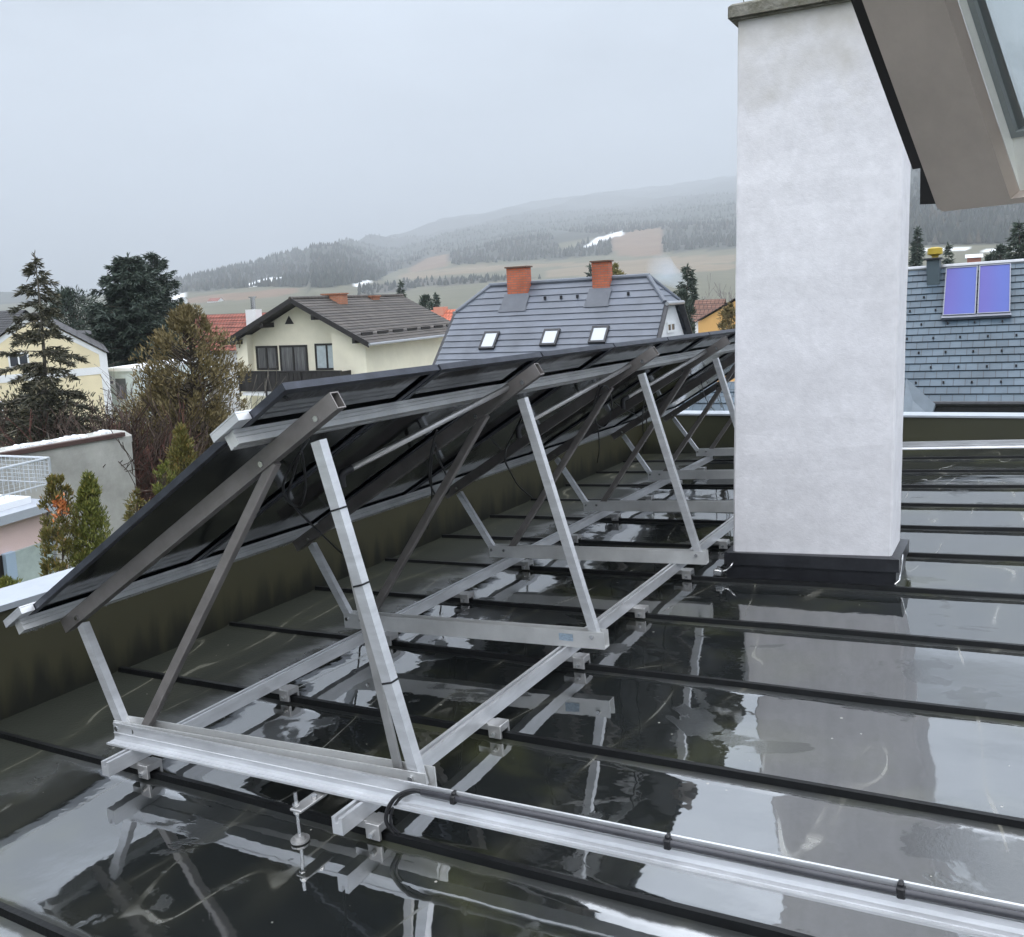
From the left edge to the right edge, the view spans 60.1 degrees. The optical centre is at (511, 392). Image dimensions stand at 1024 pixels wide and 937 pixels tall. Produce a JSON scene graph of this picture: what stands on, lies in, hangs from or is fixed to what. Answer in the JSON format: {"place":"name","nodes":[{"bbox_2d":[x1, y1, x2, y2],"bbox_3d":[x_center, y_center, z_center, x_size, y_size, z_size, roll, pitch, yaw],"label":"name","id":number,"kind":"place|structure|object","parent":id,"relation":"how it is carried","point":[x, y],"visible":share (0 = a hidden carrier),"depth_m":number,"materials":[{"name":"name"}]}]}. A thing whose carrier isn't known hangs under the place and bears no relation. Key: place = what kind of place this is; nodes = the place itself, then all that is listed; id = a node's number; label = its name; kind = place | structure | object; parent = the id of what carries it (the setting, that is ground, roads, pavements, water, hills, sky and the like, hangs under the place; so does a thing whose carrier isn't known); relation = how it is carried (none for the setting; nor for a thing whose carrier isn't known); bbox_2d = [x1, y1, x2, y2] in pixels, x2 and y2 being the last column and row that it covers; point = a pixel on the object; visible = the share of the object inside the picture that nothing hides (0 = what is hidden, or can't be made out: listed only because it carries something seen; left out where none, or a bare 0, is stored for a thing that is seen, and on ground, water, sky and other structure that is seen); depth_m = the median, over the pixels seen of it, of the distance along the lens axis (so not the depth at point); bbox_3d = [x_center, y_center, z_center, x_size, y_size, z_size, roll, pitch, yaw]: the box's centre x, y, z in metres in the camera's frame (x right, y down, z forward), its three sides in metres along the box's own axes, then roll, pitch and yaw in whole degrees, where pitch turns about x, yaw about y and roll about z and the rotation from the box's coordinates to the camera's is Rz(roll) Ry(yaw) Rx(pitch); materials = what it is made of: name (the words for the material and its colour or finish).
{"place":"outdoors","nodes":[
{"label":"outdoors","id":0,"kind":"place"},
{"bbox_2d":[0,310,28,333],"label":"roof","id":1,"kind":"structure","parent":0,"point":[6,321],"depth_m":57.45,"materials":[{"name":"black tile"}]},
{"bbox_2d":[431,307,455,320],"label":"house","id":2,"kind":"structure","parent":0,"point":[445,313],"depth_m":73.90,"materials":[{"name":"red tile"}]},
{"bbox_2d":[0,0,997,294],"label":"sky","id":3,"kind":"structure","parent":0,"point":[198,135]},
{"bbox_2d":[0,448,1023,936],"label":"roof deck","id":4,"kind":"structure","parent":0,"point":[874,730],"depth_m":3.21,"materials":[{"name":"black metal"}]},
{"bbox_2d":[130,757,162,779],"bbox_3d":[-1.377,1.402,3.309,0.113,0.050,0.080,-3,4,31],"label":"seam clamp","id":5,"kind":"object","parent":4,"relation":"on","point":[145,766],"visible":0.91,"depth_m":3.28,"materials":[{"name":"metal"}]},
{"bbox_2d":[271,684,298,701],"bbox_3d":[-1.014,1.333,3.927,0.113,0.050,0.080,-3,4,31],"label":"seam clamp","id":6,"kind":"object","parent":4,"relation":"on","point":[285,692],"visible":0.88,"depth_m":3.90,"materials":[{"name":"metal"}]},
{"bbox_2d":[290,791,327,845],"bbox_3d":[-0.649,1.320,2.797,0.060,0.155,0.140,-3,4,31],"label":"adjustable foot","id":7,"kind":"object","parent":4,"relation":"on","point":[297,809],"visible":1,"depth_m":2.76},
{"bbox_2d":[385,631,398,645],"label":"seam clamp","id":8,"kind":"object","parent":4,"relation":"on","point":[390,636],"visible":0.51,"depth_m":4.52,"materials":[{"name":"metal"}]},
{"bbox_2d":[101,456,712,776],"bbox_3d":[0.306,1.026,6.241,0.040,0.052,7.070,-3,4,31],"label":"base rail","id":9,"kind":"object","parent":4,"relation":"on","point":[118,762],"visible":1,"depth_m":4.18,"materials":[{"name":"metal"}]},
{"bbox_2d":[60,391,436,786],"bbox_3d":[-1.094,0.667,3.136,1.788,1.271,0.135,-3,4,31],"label":"panel support","id":10,"kind":"object","parent":9,"relation":"on","point":[263,465],"visible":0.87,"depth_m":2.96,"materials":[{"name":"metal"}]},
{"bbox_2d":[282,438,343,555],"bbox_3d":[-0.923,0.708,4.550,0.130,1.398,3.164,-2,6,-7],"label":"cable","id":11,"kind":"object","parent":10,"relation":"hanging from","point":[287,497],"visible":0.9,"depth_m":3.18,"materials":[{"name":"black plastic"}]},
{"bbox_2d":[14,407,688,634],"bbox_3d":[0.040,0.546,6.853,0.064,0.066,7.855,-3,4,31],"label":"mounting rail","id":12,"kind":"object","parent":10,"relation":"on","point":[46,617],"visible":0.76,"depth_m":4.46,"materials":[{"name":"metal"}]},
{"bbox_2d":[3,602,34,627],"bbox_3d":[-1.940,0.879,3.498,0.138,0.094,0.072,-3,4,31],"label":"end clamp","id":13,"kind":"object","parent":12,"relation":"attached to","point":[17,614],"visible":0.96,"depth_m":3.47,"materials":[{"name":"metal"}]},
{"bbox_2d":[29,364,439,615],"bbox_3d":[-1.118,0.402,3.463,1.567,0.866,0.817,-3,4,31],"label":"solar module","id":14,"kind":"object","parent":12,"relation":"on","point":[208,471],"visible":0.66,"depth_m":3.30,"materials":[{"name":"black glass"}]},
{"bbox_2d":[198,352,541,560],"bbox_3d":[-0.700,0.322,4.177,1.567,0.866,0.817,-3,4,31],"label":"solar module","id":15,"kind":"object","parent":12,"relation":"on","point":[280,515],"visible":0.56,"depth_m":4.08,"materials":[{"name":"black glass"}]},
{"bbox_2d":[319,343,613,521],"bbox_3d":[-0.282,0.242,4.890,1.567,0.866,0.817,-3,4,31],"label":"solar module","id":16,"kind":"object","parent":12,"relation":"on","point":[554,362],"visible":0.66,"depth_m":4.96,"materials":[{"name":"black glass"}]},
{"bbox_2d":[408,337,667,493],"bbox_3d":[0.137,0.162,5.604,1.567,0.866,0.817,-3,4,31],"label":"solar module","id":17,"kind":"object","parent":12,"relation":"on","point":[487,448],"visible":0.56,"depth_m":5.47,"materials":[{"name":"black glass"}]},
{"bbox_2d":[500,332,709,463],"bbox_3d":[0.555,0.083,6.318,1.567,0.866,0.817,-3,4,31],"label":"solar module","id":18,"kind":"object","parent":12,"relation":"on","point":[677,344],"visible":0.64,"depth_m":6.40,"materials":[{"name":"black glass"}]},
{"bbox_2d":[544,329,734,449],"bbox_3d":[0.973,0.003,7.031,1.567,0.866,0.817,-3,4,31],"label":"solar module","id":19,"kind":"object","parent":12,"relation":"on","point":[713,337],"visible":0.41,"depth_m":6.85,"materials":[{"name":"black glass"}]},
{"bbox_2d":[591,336,734,434],"bbox_3d":[1.392,-0.077,7.745,1.567,0.866,0.817,-3,4,31],"label":"solar module","id":20,"kind":"object","parent":12,"relation":"on","point":[666,389],"visible":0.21,"depth_m":7.98,"materials":[{"name":"black glass"}]},
{"bbox_2d":[618,352,734,425],"bbox_3d":[1.810,-0.157,8.458,1.567,0.866,0.817,-3,4,31],"label":"solar module","id":21,"kind":"object","parent":12,"relation":"on","point":[701,373],"visible":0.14,"depth_m":8.36,"materials":[{"name":"black glass"}]},
{"bbox_2d":[666,363,733,409],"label":"solar module","id":22,"kind":"object","parent":12,"relation":"on","point":[693,392],"visible":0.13,"depth_m":9.51,"materials":[{"name":"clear glass"}]},
{"bbox_2d":[107,722,1023,936],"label":"angle beam","id":23,"kind":"structure","parent":10,"relation":"attached to","point":[355,784],"depth_m":2.39,"materials":[{"name":"metal"}]},
{"bbox_2d":[384,788,1023,920],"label":"cable conduit","id":24,"kind":"object","parent":23,"relation":"attached to","point":[900,890],"visible":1,"depth_m":2.21,"materials":[{"name":"black"}]},
{"bbox_2d":[292,363,609,649],"bbox_3d":[-0.430,0.540,4.270,1.788,1.271,0.135,-3,4,31],"label":"panel support","id":25,"kind":"object","parent":9,"relation":"on","point":[592,635],"visible":0.91,"depth_m":4.13,"materials":[{"name":"metal"}]},
{"bbox_2d":[338,385,509,487],"bbox_3d":[-0.340,0.167,3.751,0.884,0.367,0.037,-5,7,-37],"label":"brace tube","id":26,"kind":"object","parent":25,"relation":"attached to","point":[345,471],"visible":0.84,"depth_m":3.69,"materials":[{"name":"metal"}]},
{"bbox_2d":[427,430,449,528],"bbox_3d":[-0.523,0.835,6.050,0.155,1.809,4.466,-2,6,-7],"label":"cable","id":27,"kind":"object","parent":26,"relation":"hanging from","point":[434,444],"visible":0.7,"depth_m":4.41,"materials":[{"name":"black plastic"}]},
{"bbox_2d":[445,347,708,564],"bbox_3d":[0.280,0.405,5.481,1.788,1.271,0.135,-3,4,31],"label":"panel support","id":28,"kind":"object","parent":9,"relation":"on","point":[696,554],"visible":0.94,"depth_m":5.37,"materials":[{"name":"metal"}]},
{"bbox_2d":[504,414,532,498],"bbox_3d":[0.056,0.551,6.475,0.143,1.200,3.267,-1,6,2],"label":"cable","id":29,"kind":"object","parent":28,"relation":"hanging from","point":[519,421],"visible":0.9,"depth_m":5.52,"materials":[{"name":"black plastic"}]},
{"bbox_2d":[515,363,631,437],"bbox_3d":[0.369,0.031,4.962,0.884,0.367,0.037,-5,7,-37],"label":"brace tube","id":30,"kind":"object","parent":28,"relation":"attached to","point":[518,428],"visible":0.94,"depth_m":4.92,"materials":[{"name":"metal"}]},
{"bbox_2d":[546,336,734,511],"bbox_3d":[0.990,0.269,6.691,1.788,1.271,0.135,-3,4,31],"label":"panel support","id":31,"kind":"object","parent":9,"relation":"on","point":[604,503],"visible":0.81,"depth_m":6.67,"materials":[{"name":"metal"}]},
{"bbox_2d":[225,344,734,450],"bbox_3d":[1.079,-0.223,6.111,0.064,0.066,7.775,-3,4,31],"label":"mounting rail","id":32,"kind":"object","parent":31,"relation":"on","point":[245,437],"visible":0.66,"depth_m":3.60,"materials":[{"name":"metal"}]},
{"bbox_2d":[210,409,251,442],"bbox_3d":[-0.880,0.107,2.790,0.138,0.094,0.072,-3,4,31],"label":"end clamp","id":33,"kind":"object","parent":32,"relation":"attached to","point":[235,420],"visible":0.96,"depth_m":2.76,"materials":[{"name":"metal"}]},
{"bbox_2d":[593,385,612,462],"bbox_3d":[0.795,0.483,7.880,0.132,1.663,5.852,0,6,5],"label":"cable","id":34,"kind":"object","parent":31,"relation":"hanging from","point":[607,387],"visible":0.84,"depth_m":5.83,"materials":[{"name":"black plastic"}]},
{"bbox_2d":[620,350,706,408],"bbox_3d":[1.079,-0.104,6.173,0.884,0.367,0.037,-5,7,-37],"label":"brace tube","id":35,"kind":"object","parent":31,"relation":"attached to","point":[651,383],"visible":1,"depth_m":6.13,"materials":[{"name":"metal"}]},
{"bbox_2d":[611,354,734,479],"bbox_3d":[1.674,0.139,7.859,1.788,1.271,0.135,-3,4,31],"label":"panel support","id":36,"kind":"object","parent":9,"relation":"on","point":[695,474],"visible":0.58,"depth_m":7.92,"materials":[{"name":"metal"}]},
{"bbox_2d":[662,372,734,455],"bbox_3d":[2.354,0.009,9.018,1.788,1.271,0.135,-3,4,31],"label":"panel support","id":37,"kind":"object","parent":9,"relation":"on","point":[712,450],"visible":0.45,"depth_m":9.22,"materials":[{"name":"metal"}]},
{"bbox_2d":[453,591,473,602],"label":"seam clamp","id":38,"kind":"object","parent":4,"relation":"on","point":[464,596],"visible":0.89,"depth_m":5.14,"materials":[{"name":"metal"}]},
{"bbox_2d":[480,718,509,738],"bbox_3d":[-0.078,1.279,3.372,0.113,0.050,0.080,-3,4,31],"label":"seam clamp","id":39,"kind":"object","parent":4,"relation":"on","point":[495,727],"visible":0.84,"depth_m":3.34,"materials":[{"name":"metal"}]},
{"bbox_2d":[514,559,533,569],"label":"seam clamp","id":40,"kind":"object","parent":4,"relation":"on","point":[525,564],"visible":0.91,"depth_m":5.75,"materials":[{"name":"metal"}]},
{"bbox_2d":[331,516,733,835],"bbox_3d":[1.248,0.970,5.695,0.040,0.052,7.050,-3,4,31],"label":"base rail","id":41,"kind":"object","parent":4,"relation":"on","point":[349,816],"visible":0.65,"depth_m":3.52,"materials":[{"name":"metal"}]},
{"bbox_2d":[356,812,389,840],"bbox_3d":[-0.440,1.348,2.754,0.113,0.050,0.080,-3,4,31],"label":"seam clamp","id":42,"kind":"object","parent":41,"relation":"attached to","point":[373,824],"visible":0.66,"depth_m":2.72,"materials":[{"name":"metal"}]},
{"bbox_2d":[902,439,1023,449],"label":"angle beam","id":43,"kind":"structure","parent":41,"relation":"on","point":[971,444],"depth_m":7.97,"materials":[{"name":"metal"}]},
{"bbox_2d":[565,652,589,668],"bbox_3d":[0.285,1.210,3.991,0.113,0.050,0.080,-3,4,31],"label":"seam clamp","id":44,"kind":"object","parent":4,"relation":"on","point":[579,660],"visible":0.88,"depth_m":3.96,"materials":[{"name":"metal"}]},
{"bbox_2d":[628,604,648,617],"bbox_3d":[0.647,1.140,4.609,0.113,0.050,0.080,-3,4,31],"label":"seam clamp","id":45,"kind":"object","parent":4,"relation":"on","point":[640,610],"visible":0.87,"depth_m":4.58,"materials":[{"name":"metal"}]},
{"bbox_2d":[676,568,693,579],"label":"seam clamp","id":46,"kind":"object","parent":4,"relation":"on","point":[686,573],"visible":0.88,"depth_m":5.20,"materials":[{"name":"metal"}]},
{"bbox_2d":[714,539,729,548],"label":"seam clamp","id":47,"kind":"object","parent":4,"relation":"on","point":[722,543],"visible":0.88,"depth_m":5.82,"materials":[{"name":"metal"}]},
{"bbox_2d":[724,0,910,585],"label":"chimney","id":48,"kind":"object","parent":4,"relation":"on","point":[823,198],"visible":0.9,"depth_m":4.82,"materials":[{"name":"paint"}]},
{"bbox_2d":[0,140,1023,331],"bbox_3d":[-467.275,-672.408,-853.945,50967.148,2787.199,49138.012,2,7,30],"label":"ground","id":49,"kind":"structure","parent":0,"point":[636,251],"depth_m":1995.29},
{"bbox_2d":[0,573,22,587],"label":"shrub","id":50,"kind":"object","parent":49,"relation":"on","point":[6,581],"visible":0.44,"depth_m":11.77,"materials":[{"name":"green plant"}]},
{"bbox_2d":[0,494,56,582],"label":"house","id":51,"kind":"structure","parent":49,"relation":"on","point":[20,528],"depth_m":15.56,"materials":[{"name":"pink paint"}]},
{"bbox_2d":[0,455,51,499],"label":"railing","id":52,"kind":"object","parent":51,"relation":"on","point":[11,466],"visible":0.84,"depth_m":16.32,"materials":[{"name":"grey"}]},
{"bbox_2d":[0,312,111,445],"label":"house","id":53,"kind":"structure","parent":49,"relation":"on","point":[89,376],"depth_m":43.07,"materials":[{"name":"yellow paint"}]},
{"bbox_2d":[8,352,29,366],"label":"window","id":54,"kind":"structure","parent":53,"relation":"in","point":[14,361],"depth_m":41.90,"materials":[{"name":"glass"}]},
{"bbox_2d":[34,473,88,576],"bbox_3d":[-6.248,4.311,12.613,0.808,6.459,0.691,2,7,30],"label":"thuja","id":55,"kind":"object","parent":49,"relation":"on","point":[56,533],"visible":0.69,"depth_m":12.26,"materials":[{"name":"green plant"}]},
{"bbox_2d":[0,377,128,446],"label":"hedge","id":56,"kind":"object","parent":49,"relation":"on","point":[66,411],"visible":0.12,"depth_m":26.93,"materials":[{"name":"brown plant"}]},
{"bbox_2d":[0,429,136,571],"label":"garden wall","id":57,"kind":"structure","parent":49,"relation":"on","point":[73,458],"depth_m":21.42,"materials":[{"name":"white"}]},
{"bbox_2d":[34,285,106,329],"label":"pine","id":58,"kind":"object","parent":49,"relation":"on","point":[70,308],"visible":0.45,"depth_m":79.17,"materials":[{"name":"green plant"}]},
{"bbox_2d":[0,251,145,501],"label":"spruce","id":59,"kind":"object","parent":49,"relation":"on","point":[59,354],"visible":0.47,"depth_m":23.98,"materials":[{"name":"green plant"}]},
{"bbox_2d":[0,384,159,464],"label":"shrub","id":60,"kind":"object","parent":49,"relation":"on","point":[39,435],"visible":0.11,"depth_m":24.00,"materials":[{"name":"plant"}]},
{"bbox_2d":[0,400,171,506],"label":"shrub","id":61,"kind":"object","parent":49,"relation":"on","point":[122,446],"visible":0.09,"depth_m":23.04,"materials":[{"name":"plant"}]},
{"bbox_2d":[63,470,113,567],"bbox_3d":[-5.946,4.283,12.814,0.796,6.465,0.804,2,7,30],"label":"thuja","id":62,"kind":"object","parent":49,"relation":"on","point":[88,492],"visible":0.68,"depth_m":12.46,"materials":[{"name":"green plant"}]},
{"bbox_2d":[0,409,197,510],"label":"shrub","id":63,"kind":"object","parent":49,"relation":"on","point":[30,439],"visible":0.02,"depth_m":23.65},
{"bbox_2d":[3,394,209,507],"bbox_3d":[-11.258,3.189,25.310,6.448,6.293,6.741,-5,7,-35],"label":"shrub","id":64,"kind":"object","parent":49,"relation":"on","point":[137,445],"visible":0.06,"depth_m":24.71,"materials":[{"name":"plant"}]},
{"bbox_2d":[0,361,227,498],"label":"shrub","id":65,"kind":"object","parent":49,"relation":"on","point":[166,439],"visible":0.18,"depth_m":25.05,"materials":[{"name":"plant"}]},
{"bbox_2d":[55,397,211,507],"bbox_3d":[-9.914,3.354,23.778,4.744,6.228,6.156,2,7,30],"label":"tree","id":66,"kind":"object","parent":49,"relation":"on","point":[141,439],"visible":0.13,"depth_m":24.08,"materials":[{"name":"plant"}]},
{"bbox_2d":[122,487,149,520],"bbox_3d":[-8.031,4.442,19.281,0.756,4.900,0.680,2,7,30],"label":"shrub","id":67,"kind":"object","parent":49,"relation":"on","point":[129,514],"visible":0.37,"depth_m":18.98,"materials":[{"name":"green plant"}]},
{"bbox_2d":[80,252,196,367],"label":"spruce","id":68,"kind":"object","parent":49,"relation":"on","point":[126,321],"visible":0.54,"depth_m":55.16,"materials":[{"name":"green plant"}]},
{"bbox_2d":[94,352,189,424],"bbox_3d":[-16.164,1.415,40.346,5.042,6.914,5.545,-3,6,-19],"label":"tree","id":69,"kind":"object","parent":49,"relation":"on","point":[120,387],"visible":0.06,"depth_m":40.00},
{"bbox_2d":[102,383,210,479],"bbox_3d":[-11.663,2.613,30.197,4.948,6.437,4.253,-3,6,-20],"label":"hedge","id":70,"kind":"object","parent":49,"relation":"on","point":[148,409],"visible":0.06,"depth_m":29.50,"materials":[{"name":"brown plant"}]},
{"bbox_2d":[108,358,209,423],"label":"shed","id":71,"kind":"structure","parent":49,"relation":"on","point":[121,376],"depth_m":45.72,"materials":[{"name":"white paint"}]},
{"bbox_2d":[115,378,127,398],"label":"door","id":72,"kind":"structure","parent":71,"relation":"in","point":[122,382],"depth_m":45.74,"materials":[{"name":"grey"}]},
{"bbox_2d":[151,460,176,494],"bbox_3d":[-7.290,4.165,18.832,0.598,5.520,0.636,-2,6,-11],"label":"thuja","id":73,"kind":"object","parent":49,"relation":"on","point":[157,488],"visible":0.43,"depth_m":18.54,"materials":[{"name":"green plant"}]},
{"bbox_2d":[142,251,195,336],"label":"spruce","id":74,"kind":"object","parent":49,"relation":"on","point":[155,263],"visible":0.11,"depth_m":60.07,"materials":[{"name":"green plant"}]},
{"bbox_2d":[130,422,209,500],"bbox_3d":[-10.865,3.546,25.164,4.575,5.592,4.275,0,6,11],"label":"shrub","id":75,"kind":"object","parent":49,"relation":"on","point":[157,460],"visible":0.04,"depth_m":25.18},
{"bbox_2d":[159,421,197,485],"bbox_3d":[-7.082,3.742,19.266,1.172,6.265,1.121,2,7,30],"label":"thuja","id":76,"kind":"object","parent":49,"relation":"on","point":[182,441],"visible":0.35,"depth_m":18.92,"materials":[{"name":"green plant"}]},
{"bbox_2d":[128,301,251,462],"bbox_3d":[-9.949,1.630,27.489,3.973,8.887,3.977,2,7,30],"label":"cypress","id":77,"kind":"object","parent":49,"relation":"on","point":[183,317],"visible":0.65,"depth_m":26.76,"materials":[{"name":"green plant"}]},
{"bbox_2d":[118,364,285,428],"bbox_3d":[-10.146,2.350,30.208,5.744,6.919,5.207,-1,6,0],"label":"shrub","id":78,"kind":"object","parent":49,"relation":"on","point":[265,383],"visible":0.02,"depth_m":30.31,"materials":[{"name":"brown plant"}]},
{"bbox_2d":[182,296,266,416],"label":"house","id":79,"kind":"structure","parent":49,"relation":"on","point":[234,323],"depth_m":58.51,"materials":[{"name":"red tile"}]},
{"bbox_2d":[222,293,449,410],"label":"house","id":80,"kind":"structure","parent":49,"relation":"on","point":[295,338],"depth_m":44.91,"materials":[{"name":"beige paint"}]},
{"bbox_2d":[255,346,278,369],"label":"window","id":81,"kind":"structure","parent":80,"relation":"in","point":[266,356],"depth_m":45.61,"materials":[{"name":"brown glass"}]},
{"bbox_2d":[279,345,308,370],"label":"window","id":82,"kind":"structure","parent":80,"relation":"in","point":[292,357],"depth_m":44.95,"materials":[{"name":"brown glass"}]},
{"bbox_2d":[314,343,333,369],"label":"window","id":83,"kind":"structure","parent":80,"relation":"in","point":[323,351],"depth_m":44.23,"materials":[{"name":"brown glass"}]},
{"bbox_2d":[418,294,435,310],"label":"tree","id":84,"kind":"object","parent":49,"relation":"on","point":[423,302],"visible":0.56,"depth_m":107.73,"materials":[{"name":"green plant"}]},
{"bbox_2d":[432,260,692,364],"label":"house","id":85,"kind":"structure","parent":49,"relation":"on","point":[519,311],"depth_m":30.70,"materials":[{"name":"tile"}]},
{"bbox_2d":[168,125,1023,294],"bbox_3d":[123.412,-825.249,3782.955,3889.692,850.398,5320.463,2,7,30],"label":"hillside wood","id":86,"kind":"object","parent":49,"relation":"on","point":[941,227],"visible":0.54,"depth_m":1795.49,"materials":[{"name":"plant"}]},
{"bbox_2d":[676,288,696,333],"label":"tree","id":87,"kind":"object","parent":49,"relation":"on","point":[682,294],"visible":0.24,"depth_m":59.91,"materials":[{"name":"green plant"}]},
{"bbox_2d":[673,263,703,331],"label":"pine","id":88,"kind":"object","parent":49,"relation":"on","point":[690,287],"visible":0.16,"depth_m":70.08,"materials":[{"name":"green plant"}]},
{"bbox_2d":[697,298,735,381],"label":"house","id":89,"kind":"structure","parent":49,"relation":"on","point":[707,322],"depth_m":51.01,"materials":[{"name":"paint"}]},
{"bbox_2d":[716,302,735,329],"bbox_3d":[9.856,0.130,40.388,1.608,8.604,1.547,2,7,30],"label":"shrub","id":90,"kind":"object","parent":49,"relation":"on","point":[727,313],"visible":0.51,"depth_m":39.87,"materials":[{"name":"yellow plant"}]},
{"bbox_2d":[678,247,1023,412],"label":"house","id":91,"kind":"structure","parent":49,"relation":"on","point":[969,365],"depth_m":25.74,"materials":[{"name":"grey tile"}]},
{"bbox_2d":[941,266,977,319],"bbox_3d":[13.698,-3.040,27.037,0.944,1.604,1.613,0,6,31],"label":"solar collector","id":92,"kind":"object","parent":91,"relation":"on","point":[960,295],"visible":1,"depth_m":26.95,"materials":[{"name":"blue"}]},
{"bbox_2d":[976,263,1010,318],"bbox_3d":[14.484,-3.052,26.577,0.912,1.605,1.613,0,6,31],"label":"solar collector","id":93,"kind":"object","parent":91,"relation":"on","point":[994,292],"visible":1,"depth_m":26.50,"materials":[{"name":"blue"}]},
{"bbox_2d":[908,225,926,266],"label":"spruce","id":94,"kind":"object","parent":49,"relation":"on","point":[916,249],"visible":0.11,"depth_m":89.95,"materials":[{"name":"green plant"}]},
{"bbox_2d":[941,241,954,263],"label":"spruce","id":95,"kind":"object","parent":49,"relation":"on","point":[948,253],"visible":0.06,"depth_m":80.07,"materials":[{"name":"green plant"}]},
{"bbox_2d":[983,243,1010,260],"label":"tree","id":96,"kind":"object","parent":49,"relation":"on","point":[995,254],"visible":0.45,"depth_m":77.96,"materials":[{"name":"green plant"}]},
{"bbox_2d":[1000,218,1023,259],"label":"spruce","id":97,"kind":"object","parent":49,"relation":"on","point":[1017,245],"visible":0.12,"depth_m":70.16,"materials":[{"name":"green plant"}]},
{"bbox_2d":[691,299,726,332],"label":"roof","id":98,"kind":"structure","parent":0,"point":[705,307],"depth_m":64.91,"materials":[{"name":"tile"}]},
{"bbox_2d":[851,0,1023,211],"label":"roof window","id":99,"kind":"structure","parent":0,"point":[926,64],"depth_m":1.05,"materials":[{"name":"grey"}]},
{"bbox_2d":[965,254,982,262],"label":"house","id":100,"kind":"structure","parent":0,"point":[973,257],"depth_m":148.92,"materials":[{"name":"white"}]},
{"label":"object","id":101,"kind":"object","parent":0,"visible":0},
{"bbox_2d":[0,425,642,719],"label":"parapet wall","id":102,"kind":"structure","parent":101,"relation":"on","point":[38,666],"depth_m":5.11,"materials":[{"name":"metal"}]},
{"bbox_2d":[643,410,1023,453],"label":"parapet wall","id":103,"kind":"structure","parent":101,"relation":"on","point":[942,426],"depth_m":9.07,"materials":[{"name":"metal"}]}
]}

